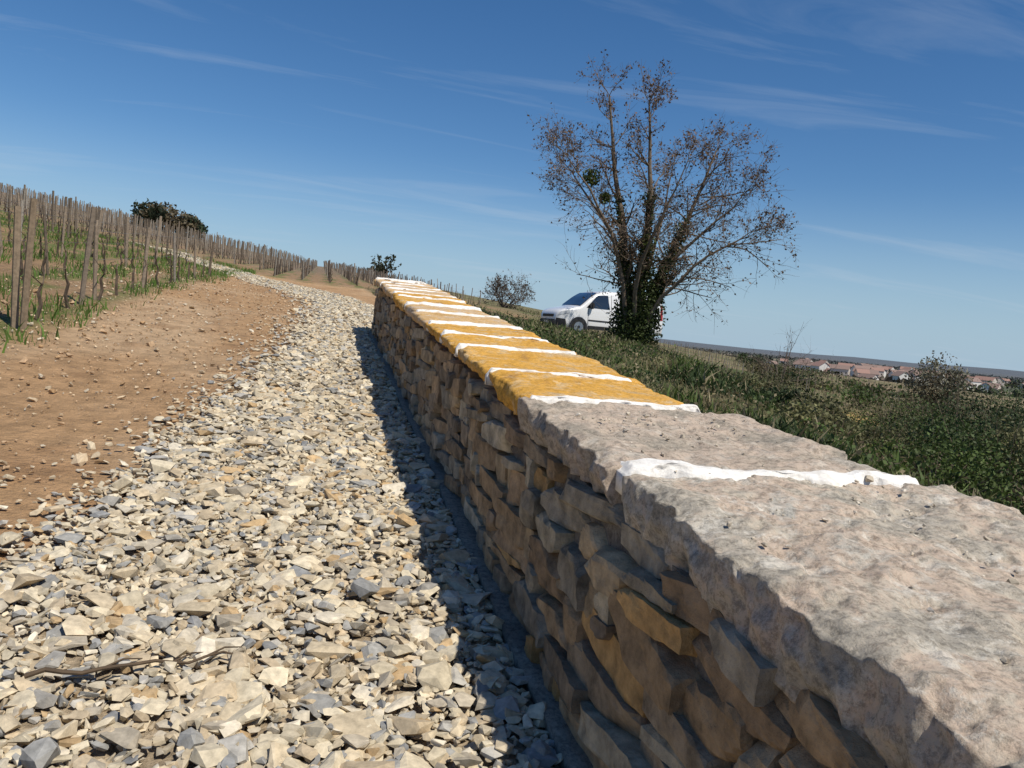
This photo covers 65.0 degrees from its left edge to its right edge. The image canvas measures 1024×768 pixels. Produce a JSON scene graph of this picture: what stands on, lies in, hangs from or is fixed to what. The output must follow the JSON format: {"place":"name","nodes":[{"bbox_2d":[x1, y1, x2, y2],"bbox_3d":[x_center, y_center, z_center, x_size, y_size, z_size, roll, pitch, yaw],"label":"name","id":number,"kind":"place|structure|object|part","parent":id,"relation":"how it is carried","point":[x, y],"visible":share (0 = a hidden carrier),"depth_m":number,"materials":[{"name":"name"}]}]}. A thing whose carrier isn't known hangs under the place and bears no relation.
{"place":"outdoors","nodes":[
{"label":"outdoors","id":0,"kind":"place"},
{"bbox_2d":[0,242,558,767],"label":"gravel path","id":1,"kind":"structure","parent":0,"point":[152,758],"depth_m":2.52,"materials":[{"name":"grey gravel"}]},
{"bbox_2d":[0,241,562,767],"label":"gravel","id":2,"kind":"structure","parent":1,"relation":"on","point":[338,417],"depth_m":3.00,"materials":[{"name":"beige gravel"}]},
{"bbox_2d":[24,646,254,678],"bbox_3d":[-1.115,0.841,2.446,0.635,0.035,0.068,3,5,-26],"label":"fallen twig","id":3,"kind":"object","parent":2,"relation":"on","point":[65,672],"visible":0.99,"depth_m":2.40,"materials":[{"name":"brown wood"}]},
{"bbox_2d":[0,192,1023,614],"bbox_3d":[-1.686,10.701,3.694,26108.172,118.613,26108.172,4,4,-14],"label":"ground","id":4,"kind":"structure","parent":0,"point":[80,424],"depth_m":8.02,"materials":[{"name":"soil"}]},
{"bbox_2d":[0,210,255,352],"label":"vineyard weeds","id":5,"kind":"object","parent":4,"relation":"on","point":[222,275],"visible":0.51,"depth_m":15.57,"materials":[{"name":"green plant"}]},
{"bbox_2d":[0,182,304,331],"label":"vineyard","id":6,"kind":"object","parent":4,"relation":"on","point":[98,216],"visible":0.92,"depth_m":20.45,"materials":[{"name":"brown wood"}]},
{"bbox_2d":[0,265,314,571],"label":"loose stones","id":7,"kind":"object","parent":4,"relation":"on","point":[80,459],"visible":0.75,"depth_m":7.74,"materials":[{"name":"stone"}]},
{"bbox_2d":[130,198,190,232],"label":"evergreen tree","id":8,"kind":"object","parent":4,"relation":"on","point":[154,211],"visible":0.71,"depth_m":107.63,"materials":[{"name":"green plant"}]},
{"bbox_2d":[171,214,207,238],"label":"evergreen tree","id":9,"kind":"object","parent":4,"relation":"on","point":[196,222],"visible":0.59,"depth_m":110.20,"materials":[{"name":"green plant"}]},
{"bbox_2d":[273,253,480,304],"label":"vineyard","id":10,"kind":"object","parent":4,"relation":"on","point":[329,267],"visible":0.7,"depth_m":50.02,"materials":[{"name":"brown wood"}]},
{"bbox_2d":[367,253,401,278],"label":"hazel bush","id":11,"kind":"object","parent":4,"relation":"on","point":[379,266],"visible":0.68,"depth_m":126.72,"materials":[{"name":"green plant"}]},
{"bbox_2d":[369,331,592,767],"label":"concrete footing","id":12,"kind":"object","parent":4,"relation":"on","point":[515,632],"visible":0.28,"depth_m":3.03,"materials":[{"name":"grey concrete"}]},
{"bbox_2d":[480,269,539,311],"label":"bare shrub","id":13,"kind":"object","parent":4,"relation":"on","point":[507,290],"visible":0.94,"depth_m":60.50,"materials":[{"name":"brown plant"}]},
{"bbox_2d":[539,291,662,336],"bbox_3d":[3.714,-2.889,33.568,5.045,1.988,2.320,3,4,-24],"label":"parked van","id":14,"kind":"object","parent":4,"relation":"on","point":[580,312],"visible":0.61,"depth_m":32.42,"materials":[{"name":"white paint"}]},
{"bbox_3d":[3.490,-3.319,32.430,1.080,0.565,0.109,3,4,-24],"label":"front side window","id":15,"kind":"part","parent":14,"relation":"part of","materials":[{"name":"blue glass"}]},
{"bbox_2d":[394,302,887,767],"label":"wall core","id":16,"kind":"object","parent":4,"relation":"on","point":[613,533],"visible":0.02,"depth_m":2.33,"materials":[{"name":"stone"}]},
{"bbox_2d":[371,288,885,767],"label":"rubble stones","id":17,"kind":"object","parent":16,"relation":"on","point":[615,638],"visible":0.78,"depth_m":2.21,"materials":[{"name":"brown stone"}]},
{"bbox_2d":[376,279,435,287],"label":"capstone","id":18,"kind":"object","parent":17,"relation":"on","point":[378,281],"visible":0.32,"depth_m":11.69,"materials":[{"name":"beige stone"}]},
{"bbox_2d":[376,278,425,283],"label":"mortar joint","id":19,"kind":"object","parent":18,"relation":"on","point":[402,281],"visible":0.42,"depth_m":12.00,"materials":[{"name":"white concrete"}]},
{"bbox_2d":[381,283,441,290],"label":"capstone","id":20,"kind":"object","parent":17,"relation":"on","point":[427,287],"visible":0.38,"depth_m":10.92,"materials":[{"name":"beige stone"}]},
{"bbox_2d":[380,281,432,286],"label":"mortar joint","id":21,"kind":"object","parent":20,"relation":"on","point":[400,283],"visible":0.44,"depth_m":11.16,"materials":[{"name":"white concrete"}]},
{"bbox_2d":[383,285,449,293],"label":"capstone","id":22,"kind":"object","parent":17,"relation":"on","point":[386,286],"visible":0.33,"depth_m":10.26,"materials":[{"name":"beige stone"}]},
{"bbox_2d":[386,284,440,290],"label":"mortar joint","id":23,"kind":"object","parent":22,"relation":"on","point":[414,287],"visible":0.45,"depth_m":10.49,"materials":[{"name":"white concrete"}]},
{"bbox_2d":[385,288,457,298],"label":"capstone","id":24,"kind":"object","parent":17,"relation":"on","point":[388,291],"visible":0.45,"depth_m":9.58,"materials":[{"name":"beige stone"}]},
{"bbox_2d":[389,287,444,292],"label":"mortar joint","id":25,"kind":"object","parent":24,"relation":"on","point":[411,289],"visible":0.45,"depth_m":9.89,"materials":[{"name":"white concrete"}]},
{"bbox_2d":[392,292,465,302],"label":"capstone","id":26,"kind":"object","parent":17,"relation":"on","point":[417,295],"visible":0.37,"depth_m":8.99,"materials":[{"name":"yellow stone"}]},
{"bbox_2d":[392,291,456,298],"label":"mortar joint","id":27,"kind":"object","parent":26,"relation":"on","point":[421,293],"visible":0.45,"depth_m":9.22,"materials":[{"name":"white concrete"}]},
{"bbox_2d":[393,296,473,311],"bbox_3d":[-0.785,-0.797,8.285,0.832,0.178,0.913,4,4,-14],"label":"capstone","id":28,"kind":"object","parent":17,"relation":"on","point":[400,301],"visible":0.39,"depth_m":8.26,"materials":[{"name":"yellow stone"}]},
{"bbox_2d":[398,294,465,303],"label":"mortar joint","id":29,"kind":"object","parent":28,"relation":"on","point":[425,297],"visible":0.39,"depth_m":8.71,"materials":[{"name":"white concrete"}]},
{"bbox_2d":[404,304,490,320],"bbox_3d":[-0.575,-0.625,7.426,0.780,0.193,0.923,4,4,-14],"label":"capstone","id":30,"kind":"object","parent":17,"relation":"on","point":[409,308],"visible":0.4,"depth_m":7.42,"materials":[{"name":"beige stone"}]},
{"bbox_2d":[404,301,480,310],"bbox_3d":[-0.671,-0.738,7.853,0.760,0.101,0.183,4,4,-14],"label":"mortar joint","id":31,"kind":"object","parent":30,"relation":"on","point":[445,305],"visible":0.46,"depth_m":7.81,"materials":[{"name":"white concrete"}]},
{"bbox_2d":[411,311,513,329],"bbox_3d":[-0.385,-0.493,6.580,0.812,0.158,0.871,4,4,-14],"label":"capstone","id":32,"kind":"object","parent":17,"relation":"on","point":[421,318],"visible":0.51,"depth_m":6.59,"materials":[{"name":"beige stone"}]},
{"bbox_2d":[416,309,499,318],"bbox_3d":[-0.470,-0.578,6.993,0.760,0.098,0.148,4,4,-14],"label":"mortar joint","id":33,"kind":"object","parent":32,"relation":"on","point":[455,313],"visible":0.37,"depth_m":6.96,"materials":[{"name":"white concrete"}]},
{"bbox_2d":[425,323,540,341],"bbox_3d":[-0.186,-0.345,5.810,0.815,0.156,0.779,4,4,-14],"label":"capstone","id":34,"kind":"object","parent":17,"relation":"on","point":[435,330],"visible":0.46,"depth_m":5.83,"materials":[{"name":"yellow stone"}]},
{"bbox_2d":[426,320,522,330],"bbox_3d":[-0.279,-0.424,6.174,0.766,0.097,0.160,4,4,-16],"label":"mortar joint","id":35,"kind":"object","parent":34,"relation":"on","point":[468,324],"visible":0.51,"depth_m":6.12,"materials":[{"name":"white concrete"}]},
{"bbox_2d":[441,333,576,357],"bbox_3d":[-0.025,-0.225,5.146,0.812,0.142,0.638,4,4,-14],"label":"capstone","id":36,"kind":"object","parent":17,"relation":"on","point":[451,341],"visible":0.43,"depth_m":5.19,"materials":[{"name":"yellow stone"}]},
{"bbox_2d":[439,329,548,343],"bbox_3d":[-0.108,-0.292,5.448,0.762,0.096,0.112,4,4,-13],"label":"mortar joint","id":37,"kind":"object","parent":36,"relation":"on","point":[445,331],"visible":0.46,"depth_m":5.41,"materials":[{"name":"white concrete"}]},
{"bbox_2d":[458,346,645,386],"bbox_3d":[0.173,-0.082,4.409,0.854,0.170,0.943,4,4,-14],"label":"capstone","id":38,"kind":"object","parent":17,"relation":"on","point":[481,361],"visible":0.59,"depth_m":4.42,"materials":[{"name":"yellow stone"}]},
{"bbox_2d":[454,343,575,356],"bbox_3d":[0.032,-0.180,4.848,0.760,0.090,0.079,4,4,-14],"label":"mortar joint","id":39,"kind":"object","parent":38,"relation":"on","point":[464,345],"visible":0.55,"depth_m":4.81,"materials":[{"name":"white concrete"}]},
{"bbox_2d":[489,370,683,414],"bbox_3d":[0.339,0.068,3.635,0.794,0.178,0.704,4,4,-14],"label":"capstone","id":40,"kind":"object","parent":17,"relation":"on","point":[511,388],"visible":0.58,"depth_m":3.60,"materials":[{"name":"yellow stone"}]},
{"bbox_2d":[484,367,631,385],"bbox_3d":[0.241,-0.018,3.957,0.760,0.096,0.102,4,4,-14],"label":"mortar joint","id":41,"kind":"object","parent":40,"relation":"on","point":[574,374],"visible":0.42,"depth_m":3.94,"materials":[{"name":"white concrete"}]},
{"bbox_2d":[530,395,700,412],"bbox_3d":[0.430,0.107,3.305,0.771,0.094,0.063,4,4,-16],"label":"mortar joint","id":42,"kind":"object","parent":40,"relation":"on","point":[576,399],"visible":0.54,"depth_m":3.29,"materials":[{"name":"white concrete"}]},
{"bbox_2d":[517,396,880,505],"bbox_3d":[0.621,0.239,2.857,1.018,0.230,0.992,4,4,-14],"label":"grey capstone","id":43,"kind":"object","parent":17,"relation":"on","point":[584,450],"visible":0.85,"depth_m":2.73,"materials":[{"name":"grey stone"}]},
{"bbox_2d":[621,474,1023,767],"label":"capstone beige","id":44,"kind":"object","parent":17,"relation":"on","point":[921,686],"visible":0.99,"depth_m":1.51,"materials":[{"name":"beige stone"}]},
{"bbox_2d":[615,458,918,494],"bbox_3d":[0.781,0.294,2.361,0.996,0.103,0.140,4,4,-10],"label":"mortar joint","id":45,"kind":"object","parent":44,"relation":"on","point":[656,468],"visible":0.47,"depth_m":2.30,"materials":[{"name":"white concrete"}]},
{"bbox_2d":[573,406,1020,662],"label":"stone crumbs","id":46,"kind":"object","parent":44,"relation":"on","point":[868,478],"visible":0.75,"depth_m":2.17,"materials":[{"name":"stone"}]},
{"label":"capstone","id":47,"kind":"object","parent":16,"relation":"on","visible":0},
{"bbox_2d":[376,277,423,282],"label":"mortar joint","id":48,"kind":"object","parent":47,"relation":"on","point":[398,279],"visible":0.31,"depth_m":12.23,"materials":[{"name":"white concrete"}]},
{"bbox_2d":[526,49,802,348],"bbox_3d":[4.848,-5.375,26.345,9.745,10.211,6.704,4,4,-14],"label":"bare tree","id":49,"kind":"object","parent":4,"relation":"on","point":[637,320],"visible":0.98,"depth_m":26.06,"materials":[{"name":"brown plant"}]},
{"bbox_2d":[368,286,1022,512],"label":"grass bank","id":50,"kind":"structure","parent":4,"relation":"on","point":[701,375],"depth_m":13.35,"materials":[{"name":"green plant"}]},
{"bbox_2d":[469,302,940,485],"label":"bramble undergrowth","id":51,"kind":"object","parent":4,"relation":"on","point":[748,405],"visible":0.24,"depth_m":13.39,"materials":[{"name":"green plant"}]},
{"bbox_2d":[735,352,761,363],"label":"hedge shrub","id":52,"kind":"object","parent":4,"relation":"on","point":[744,357],"visible":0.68,"depth_m":105.98,"materials":[{"name":"green plant"}]},
{"bbox_2d":[723,368,798,393],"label":"shrub","id":53,"kind":"object","parent":4,"relation":"on","point":[761,377],"visible":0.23,"depth_m":18.87,"materials":[{"name":"green plant"}]},
{"bbox_2d":[744,362,779,372],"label":"hedge shrub","id":54,"kind":"object","parent":4,"relation":"on","point":[750,366],"visible":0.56,"depth_m":88.27,"materials":[{"name":"green plant"}]},
{"bbox_2d":[766,364,812,378],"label":"hedge shrub","id":55,"kind":"object","parent":4,"relation":"on","point":[794,372],"visible":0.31,"depth_m":88.99,"materials":[{"name":"green plant"}]},
{"bbox_2d":[750,369,829,386],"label":"hedge shrub","id":56,"kind":"object","parent":4,"relation":"on","point":[795,376],"visible":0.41,"depth_m":76.58,"materials":[{"name":"green plant"}]},
{"bbox_2d":[765,362,823,380],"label":"hedge shrub","id":57,"kind":"object","parent":4,"relation":"on","point":[795,369],"visible":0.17,"depth_m":90.79,"materials":[{"name":"green plant"}]},
{"bbox_2d":[755,384,836,419],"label":"shrub","id":58,"kind":"object","parent":4,"relation":"on","point":[787,394],"visible":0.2,"depth_m":15.62,"materials":[{"name":"green plant"}]},
{"bbox_2d":[748,321,845,388],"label":"young bare tree","id":59,"kind":"object","parent":4,"relation":"on","point":[786,364],"visible":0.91,"depth_m":67.43,"materials":[{"name":"brown plant"}]},
{"bbox_2d":[793,360,813,369],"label":"village house","id":60,"kind":"structure","parent":4,"relation":"on","point":[803,364],"depth_m":795.39,"materials":[{"name":"brown tile"}]},
{"bbox_2d":[793,366,841,377],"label":"hedge shrub","id":61,"kind":"object","parent":4,"relation":"on","point":[814,370],"visible":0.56,"depth_m":134.36,"materials":[{"name":"green plant"}]},
{"bbox_2d":[810,361,829,370],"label":"village house","id":62,"kind":"structure","parent":4,"relation":"on","point":[819,365],"depth_m":714.03,"materials":[{"name":"paint"}]},
{"bbox_2d":[794,379,848,391],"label":"hedge shrub","id":63,"kind":"object","parent":4,"relation":"on","point":[818,385],"visible":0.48,"depth_m":77.77,"materials":[{"name":"green plant"}]},
{"bbox_2d":[770,392,878,448],"bbox_3d":[4.620,0.595,12.162,2.090,0.897,1.592,1,6,-43],"label":"shrub","id":64,"kind":"object","parent":4,"relation":"on","point":[837,413],"visible":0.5,"depth_m":11.98,"materials":[{"name":"green plant"}]},
{"bbox_2d":[655,338,1009,421],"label":"vineyard","id":65,"kind":"object","parent":4,"relation":"on","point":[703,353],"visible":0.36,"depth_m":93.08,"materials":[{"name":"green plant"}]},
{"bbox_2d":[830,364,850,375],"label":"village house","id":66,"kind":"structure","parent":4,"relation":"on","point":[840,368],"depth_m":684.83,"materials":[{"name":"brown tile"}]},
{"bbox_2d":[838,363,854,370],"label":"village house","id":67,"kind":"structure","parent":4,"relation":"on","point":[848,364],"depth_m":892.07,"materials":[{"name":"ceramic"}]},
{"bbox_2d":[841,379,858,388],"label":"hedge shrub","id":68,"kind":"object","parent":4,"relation":"on","point":[856,381],"visible":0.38,"depth_m":111.63,"materials":[{"name":"green plant"}]},
{"bbox_2d":[683,346,1023,397],"bbox_3d":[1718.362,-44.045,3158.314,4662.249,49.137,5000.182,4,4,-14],"label":"distant trees","id":69,"kind":"object","parent":4,"relation":"on","point":[887,378],"visible":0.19,"depth_m":1119.33,"materials":[{"name":"green plant"}]},
{"bbox_2d":[850,365,871,375],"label":"village house","id":70,"kind":"structure","parent":4,"relation":"on","point":[859,366],"depth_m":763.70,"materials":[{"name":"brown tile"}]},
{"bbox_2d":[854,368,879,376],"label":"village house","id":71,"kind":"structure","parent":4,"relation":"on","point":[857,372],"depth_m":680.15,"materials":[{"name":"ceramic"}]},
{"bbox_2d":[811,375,923,409],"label":"hedge shrub","id":72,"kind":"object","parent":4,"relation":"on","point":[862,389],"visible":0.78,"depth_m":54.91,"materials":[{"name":"green plant"}]},
{"bbox_2d":[857,373,879,379],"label":"village house","id":73,"kind":"structure","parent":4,"relation":"on","point":[868,376],"depth_m":641.17,"materials":[{"name":"brown tile"}]},
{"bbox_2d":[845,414,895,444],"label":"shrub","id":74,"kind":"object","parent":4,"relation":"on","point":[870,422],"visible":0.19,"depth_m":24.11,"materials":[{"name":"green plant"}]},
{"bbox_2d":[829,382,916,405],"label":"hedge shrub","id":75,"kind":"object","parent":4,"relation":"on","point":[894,390],"visible":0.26,"depth_m":67.17,"materials":[{"name":"green plant"}]},
{"bbox_2d":[870,370,878,375],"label":"village house","id":76,"kind":"structure","parent":4,"relation":"on","point":[875,372],"depth_m":677.87,"materials":[{"name":"brown tile"}]},
{"bbox_2d":[870,367,884,377],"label":"village house","id":77,"kind":"structure","parent":4,"relation":"on","point":[881,371],"depth_m":754.87,"materials":[{"name":"ceramic"}]},
{"bbox_2d":[829,421,929,465],"bbox_3d":[7.903,1.625,17.186,2.287,1.880,3.211,2,5,-36],"label":"shrub","id":78,"kind":"object","parent":4,"relation":"on","point":[897,437],"visible":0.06,"depth_m":17.31,"materials":[{"name":"green plant"}]},
{"bbox_2d":[841,399,920,443],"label":"shrub","id":79,"kind":"object","parent":4,"relation":"on","point":[864,411],"visible":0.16,"depth_m":29.22,"materials":[{"name":"green plant"}]},
{"bbox_2d":[836,394,932,434],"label":"shrub","id":80,"kind":"object","parent":4,"relation":"on","point":[886,409],"visible":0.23,"depth_m":36.45,"materials":[{"name":"green plant"}]},
{"bbox_2d":[891,371,909,382],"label":"village house","id":81,"kind":"structure","parent":4,"relation":"on","point":[897,374],"depth_m":611.22,"materials":[{"name":"white tile"}]},
{"bbox_2d":[858,433,959,485],"bbox_3d":[6.911,1.652,14.446,1.922,1.487,1.897,4,4,-14],"label":"shrub","id":82,"kind":"object","parent":4,"relation":"on","point":[889,444],"visible":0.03,"depth_m":14.54,"materials":[{"name":"green plant"}]},
{"bbox_2d":[872,399,953,423],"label":"hedge shrub","id":83,"kind":"object","parent":4,"relation":"on","point":[905,407],"visible":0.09,"depth_m":47.05,"materials":[{"name":"green plant"}]},
{"bbox_2d":[867,394,962,446],"bbox_3d":[13.083,1.526,25.499,2.537,2.349,4.148,5,4,-6],"label":"shrub","id":84,"kind":"object","parent":4,"relation":"on","point":[907,406],"visible":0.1,"depth_m":26.14,"materials":[{"name":"green plant"}]},
{"bbox_2d":[863,412,970,454],"bbox_3d":[10.103,1.690,19.893,2.806,1.969,2.014,7,4,19],"label":"shrub","id":85,"kind":"object","parent":4,"relation":"on","point":[896,432],"visible":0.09,"depth_m":19.88,"materials":[{"name":"green plant"}]},
{"bbox_2d":[868,395,992,447],"bbox_3d":[11.117,1.570,21.338,4.397,2.463,2.764,2,5,-39],"label":"shrub","id":86,"kind":"object","parent":4,"relation":"on","point":[921,417],"visible":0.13,"depth_m":21.39,"materials":[{"name":"green plant"}]},
{"bbox_2d":[874,385,994,431],"bbox_3d":[21.050,1.431,39.305,4.875,2.908,6.090,4,4,-14],"label":"shrub","id":87,"kind":"object","parent":4,"relation":"on","point":[955,405],"visible":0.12,"depth_m":39.55,"materials":[{"name":"green plant"}]},
{"bbox_2d":[901,350,980,413],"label":"grey willow tree","id":88,"kind":"object","parent":4,"relation":"on","point":[936,380],"visible":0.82,"depth_m":70.32,"materials":[{"name":"green plant"}]},
{"bbox_2d":[862,442,1023,506],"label":"shrub","id":89,"kind":"object","parent":4,"relation":"on","point":[959,475],"visible":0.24,"depth_m":11.26,"materials":[{"name":"green plant"}]},
{"bbox_2d":[896,399,1023,510],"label":"shrub","id":90,"kind":"object","parent":4,"relation":"on","point":[952,446],"visible":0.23,"depth_m":13.84,"materials":[{"name":"green plant"}]},
{"bbox_2d":[909,374,1023,499],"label":"shrub","id":91,"kind":"object","parent":4,"relation":"on","point":[958,415],"visible":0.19,"depth_m":16.84,"materials":[{"name":"green plant"}]},
{"bbox_2d":[964,377,981,385],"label":"village house","id":92,"kind":"structure","parent":4,"relation":"on","point":[977,381],"depth_m":665.85,"materials":[{"name":"white tile"}]},
{"bbox_2d":[925,391,1023,434],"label":"shrub","id":93,"kind":"object","parent":4,"relation":"on","point":[985,411],"visible":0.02,"depth_m":32.45,"materials":[{"name":"green plant"}]},
{"bbox_2d":[941,380,1023,484],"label":"shrub","id":94,"kind":"object","parent":4,"relation":"on","point":[1014,409],"visible":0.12,"depth_m":22.49,"materials":[{"name":"green plant"}]},
{"bbox_2d":[980,382,990,391],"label":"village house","id":95,"kind":"structure","parent":4,"relation":"on","point":[985,383],"depth_m":626.70,"materials":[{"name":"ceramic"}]},
{"bbox_2d":[975,376,997,382],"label":"village house","id":96,"kind":"structure","parent":4,"relation":"on","point":[993,379],"depth_m":767.34,"materials":[{"name":"ceramic"}]},
{"bbox_2d":[981,382,1000,390],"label":"village house","id":97,"kind":"structure","parent":4,"relation":"on","point":[993,385],"depth_m":681.80,"materials":[{"name":"white paint"}]},
{"bbox_2d":[962,377,1023,447],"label":"shrub","id":98,"kind":"object","parent":4,"relation":"on","point":[1003,404],"visible":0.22,"depth_m":27.43,"materials":[{"name":"green plant"}]},
{"bbox_2d":[964,414,1023,511],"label":"shrub","id":99,"kind":"object","parent":4,"relation":"on","point":[1020,439],"visible":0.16,"depth_m":14.84,"materials":[{"name":"green plant"}]},
{"bbox_2d":[995,377,1004,385],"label":"village house","id":100,"kind":"structure","parent":4,"relation":"on","point":[999,379],"depth_m":919.71,"materials":[{"name":"white paint"}]},
{"bbox_2d":[991,482,1023,512],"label":"shrub","id":101,"kind":"object","parent":4,"relation":"on","point":[1018,494],"visible":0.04,"depth_m":11.24,"materials":[{"name":"green plant"}]},
{"bbox_2d":[0,0,1023,370],"label":"sky","id":102,"kind":"structure","parent":0,"point":[348,132],"materials":[{"name":"blue"}]}
]}

